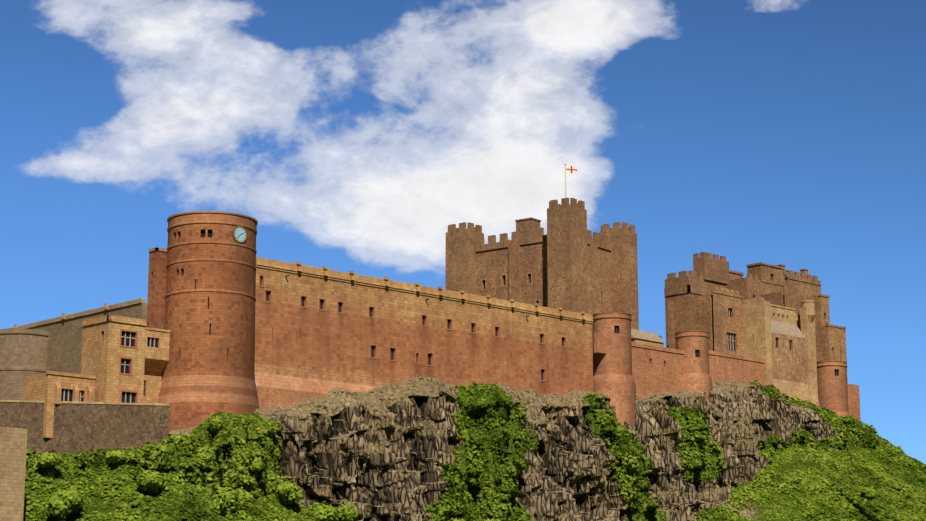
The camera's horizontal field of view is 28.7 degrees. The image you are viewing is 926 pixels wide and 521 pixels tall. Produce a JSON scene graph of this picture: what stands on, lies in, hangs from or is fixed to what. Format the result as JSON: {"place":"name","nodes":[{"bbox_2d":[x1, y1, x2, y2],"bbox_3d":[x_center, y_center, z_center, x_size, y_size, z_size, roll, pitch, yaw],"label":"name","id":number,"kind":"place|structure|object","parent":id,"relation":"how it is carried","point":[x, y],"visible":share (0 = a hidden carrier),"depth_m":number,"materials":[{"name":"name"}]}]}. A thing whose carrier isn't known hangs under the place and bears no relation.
{"place":"outdoors","nodes":[
{"label":"outdoors","id":0,"kind":"place"},
{"bbox_2d":[0,0,925,463],"label":"sky","id":1,"kind":"structure","parent":0,"point":[353,133],"materials":[{"name":"blue"}]},
{"bbox_2d":[23,377,925,520],"bbox_3d":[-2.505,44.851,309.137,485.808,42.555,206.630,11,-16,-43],"label":"crag rock","id":2,"kind":"object","parent":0,"point":[384,453],"visible":0.52,"depth_m":245.49,"materials":[{"name":"grey stone"}]},
{"bbox_2d":[35,452,61,478],"bbox_3d":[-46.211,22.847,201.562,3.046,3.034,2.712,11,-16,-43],"label":"shrub","id":3,"kind":"object","parent":2,"relation":"on","point":[46,460],"depth_m":200.83,"materials":[{"name":"green plant"}]},
{"bbox_2d":[47,490,83,520],"bbox_3d":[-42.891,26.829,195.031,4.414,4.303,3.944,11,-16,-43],"label":"shrub","id":4,"kind":"object","parent":2,"relation":"on","point":[62,504],"depth_m":194.05,"materials":[{"name":"green plant"}]},
{"bbox_2d":[0,298,146,399],"bbox_3d":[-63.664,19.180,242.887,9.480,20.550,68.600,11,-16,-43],"label":"castle building","id":5,"kind":"structure","parent":2,"relation":"on","point":[44,346],"depth_m":233.37,"materials":[{"name":"stone"}]},
{"bbox_2d":[0,400,169,520],"bbox_3d":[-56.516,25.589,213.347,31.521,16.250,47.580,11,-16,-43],"label":"stone wall","id":6,"kind":"structure","parent":2,"relation":"on","point":[80,426],"depth_m":207.12,"materials":[{"name":"stone"}]},
{"bbox_2d":[24,315,169,437],"bbox_3d":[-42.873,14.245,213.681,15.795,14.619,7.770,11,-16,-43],"label":"stone building","id":7,"kind":"structure","parent":2,"relation":"on","point":[124,359],"depth_m":211.98,"materials":[{"name":"beige stone"}]},
{"bbox_2d":[104,450,125,469],"bbox_3d":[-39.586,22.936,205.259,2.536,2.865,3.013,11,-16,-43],"label":"shrub","id":8,"kind":"object","parent":2,"relation":"on","point":[113,456],"depth_m":204.51,"materials":[{"name":"green plant"}]},
{"bbox_2d":[136,470,166,494],"bbox_3d":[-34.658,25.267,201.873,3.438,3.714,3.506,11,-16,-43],"label":"shrub","id":9,"kind":"object","parent":2,"relation":"on","point":[154,481],"depth_m":201.04,"materials":[{"name":"green plant"}]},
{"bbox_2d":[195,446,213,474],"bbox_3d":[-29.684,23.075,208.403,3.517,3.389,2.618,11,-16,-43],"label":"shrub","id":10,"kind":"object","parent":2,"relation":"on","point":[207,453],"depth_m":207.60,"materials":[{"name":"green plant"}]},
{"bbox_2d":[158,211,258,436],"bbox_3d":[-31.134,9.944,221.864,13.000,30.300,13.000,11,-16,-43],"label":"clock tower","id":11,"kind":"structure","parent":2,"relation":"on","point":[209,324],"depth_m":217.88,"materials":[{"name":"red stone"}]},
{"bbox_2d":[147,247,167,328],"bbox_3d":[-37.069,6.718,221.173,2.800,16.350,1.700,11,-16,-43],"label":"turret","id":12,"kind":"object","parent":11,"relation":"attached to","point":[157,274],"visible":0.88,"depth_m":220.95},
{"bbox_2d":[232,226,246,243],"bbox_3d":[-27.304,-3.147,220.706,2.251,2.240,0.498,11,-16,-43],"label":"clock","id":13,"kind":"object","parent":11,"relation":"attached to","point":[239,234],"visible":1,"depth_m":220.50,"materials":[{"name":"glass"}]},
{"bbox_2d":[206,487,242,514],"bbox_3d":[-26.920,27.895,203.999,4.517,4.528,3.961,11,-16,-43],"label":"shrub","id":14,"kind":"object","parent":2,"relation":"on","point":[219,501],"visible":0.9,"depth_m":203.04,"materials":[{"name":"green plant"}]},
{"bbox_2d":[246,457,263,478],"bbox_3d":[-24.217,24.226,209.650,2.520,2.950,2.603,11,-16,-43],"label":"shrub","id":15,"kind":"object","parent":2,"relation":"on","point":[257,464],"depth_m":208.93,"materials":[{"name":"green plant"}]},
{"bbox_2d":[276,482,302,507],"bbox_3d":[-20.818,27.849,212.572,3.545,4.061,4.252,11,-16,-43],"label":"shrub","id":16,"kind":"object","parent":2,"relation":"on","point":[289,490],"depth_m":211.36,"materials":[{"name":"green plant"}]},
{"bbox_2d":[308,501,338,520],"bbox_3d":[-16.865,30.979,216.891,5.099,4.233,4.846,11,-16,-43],"label":"shrub","id":17,"kind":"object","parent":2,"relation":"on","point":[324,512],"visible":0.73,"depth_m":215.63,"materials":[{"name":"green plant"}]},
{"bbox_2d":[336,502,357,520],"bbox_3d":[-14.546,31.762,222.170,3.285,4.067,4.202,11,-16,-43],"label":"shrub","id":18,"kind":"object","parent":2,"relation":"on","point":[346,512],"visible":0.83,"depth_m":220.91,"materials":[{"name":"green plant"}]},
{"bbox_2d":[255,257,592,407],"bbox_3d":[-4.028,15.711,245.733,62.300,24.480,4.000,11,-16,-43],"label":"curtain wall","id":19,"kind":"structure","parent":2,"relation":"on","point":[322,331],"depth_m":240.48,"materials":[{"name":"red stone"}]},
{"bbox_2d":[450,518,463,520],"bbox_3d":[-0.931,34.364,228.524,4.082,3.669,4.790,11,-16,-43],"label":"shrub","id":20,"kind":"object","parent":2,"relation":"on","point":[453,519],"visible":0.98,"depth_m":228.01,"materials":[{"name":"green plant"}]},
{"bbox_2d":[23,380,925,520],"bbox_3d":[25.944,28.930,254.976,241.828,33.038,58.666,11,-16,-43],"label":"bushes","id":21,"kind":"object","parent":2,"relation":"on","point":[141,502],"visible":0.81,"depth_m":243.91,"materials":[{"name":"green plant"}]},
{"bbox_2d":[207,416,223,439],"bbox_3d":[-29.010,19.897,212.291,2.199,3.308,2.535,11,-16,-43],"label":"shrub","id":22,"kind":"object","parent":21,"relation":"on","point":[215,424],"depth_m":211.62,"materials":[{"name":"green plant"}]},
{"bbox_2d":[445,198,638,329],"bbox_3d":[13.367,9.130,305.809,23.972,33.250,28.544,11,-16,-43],"label":"keep","id":23,"kind":"structure","parent":2,"relation":"on","point":[567,262],"depth_m":301.72,"materials":[{"name":"stone"}]},
{"bbox_2d":[564,163,566,197],"bbox_3d":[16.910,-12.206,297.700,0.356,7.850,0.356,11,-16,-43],"label":"flagpole","id":24,"kind":"object","parent":23,"relation":"on","point":[565,164],"visible":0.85,"depth_m":297.69,"materials":[{"name":"white metal"}]},
{"bbox_2d":[566,166,576,173],"bbox_3d":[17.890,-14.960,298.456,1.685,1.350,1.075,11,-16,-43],"label":"flag","id":25,"kind":"object","parent":24,"relation":"attached to","point":[571,169],"visible":0.9,"depth_m":298.40,"materials":[{"name":"white fabric"}]},
{"bbox_2d":[592,312,635,427],"bbox_3d":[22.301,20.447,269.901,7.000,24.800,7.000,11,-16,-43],"label":"mural tower","id":26,"kind":"structure","parent":2,"relation":"on","point":[613,380],"depth_m":268.31,"materials":[{"name":"brown stone"}]},
{"bbox_2d":[675,330,712,400],"bbox_3d":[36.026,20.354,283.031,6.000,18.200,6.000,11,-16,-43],"label":"mural tower","id":27,"kind":"structure","parent":2,"relation":"on","point":[693,345],"depth_m":281.75,"materials":[{"name":"brown stone"}]},
{"bbox_2d":[594,332,860,420],"bbox_3d":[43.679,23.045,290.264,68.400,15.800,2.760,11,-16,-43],"label":"curtain wall","id":28,"kind":"structure","parent":2,"relation":"on","point":[656,369],"depth_m":279.89,"materials":[{"name":"brown stone"}]},
{"bbox_2d":[631,252,847,407],"bbox_3d":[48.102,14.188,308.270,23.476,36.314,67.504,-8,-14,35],"label":"castle building","id":29,"kind":"structure","parent":2,"relation":"on","point":[776,318],"depth_m":304.05,"materials":[{"name":"stone"}]},
{"bbox_2d":[817,361,850,427],"bbox_3d":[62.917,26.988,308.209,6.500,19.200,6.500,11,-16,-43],"label":"mural tower","id":30,"kind":"structure","parent":2,"relation":"on","point":[832,386],"depth_m":306.97,"materials":[{"name":"brown stone"}]},
{"bbox_2d":[861,487,878,499],"bbox_3d":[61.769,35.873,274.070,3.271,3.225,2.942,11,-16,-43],"label":"shrub","id":31,"kind":"object","parent":2,"relation":"on","point":[869,493],"depth_m":273.18,"materials":[{"name":"green plant"}]}
]}

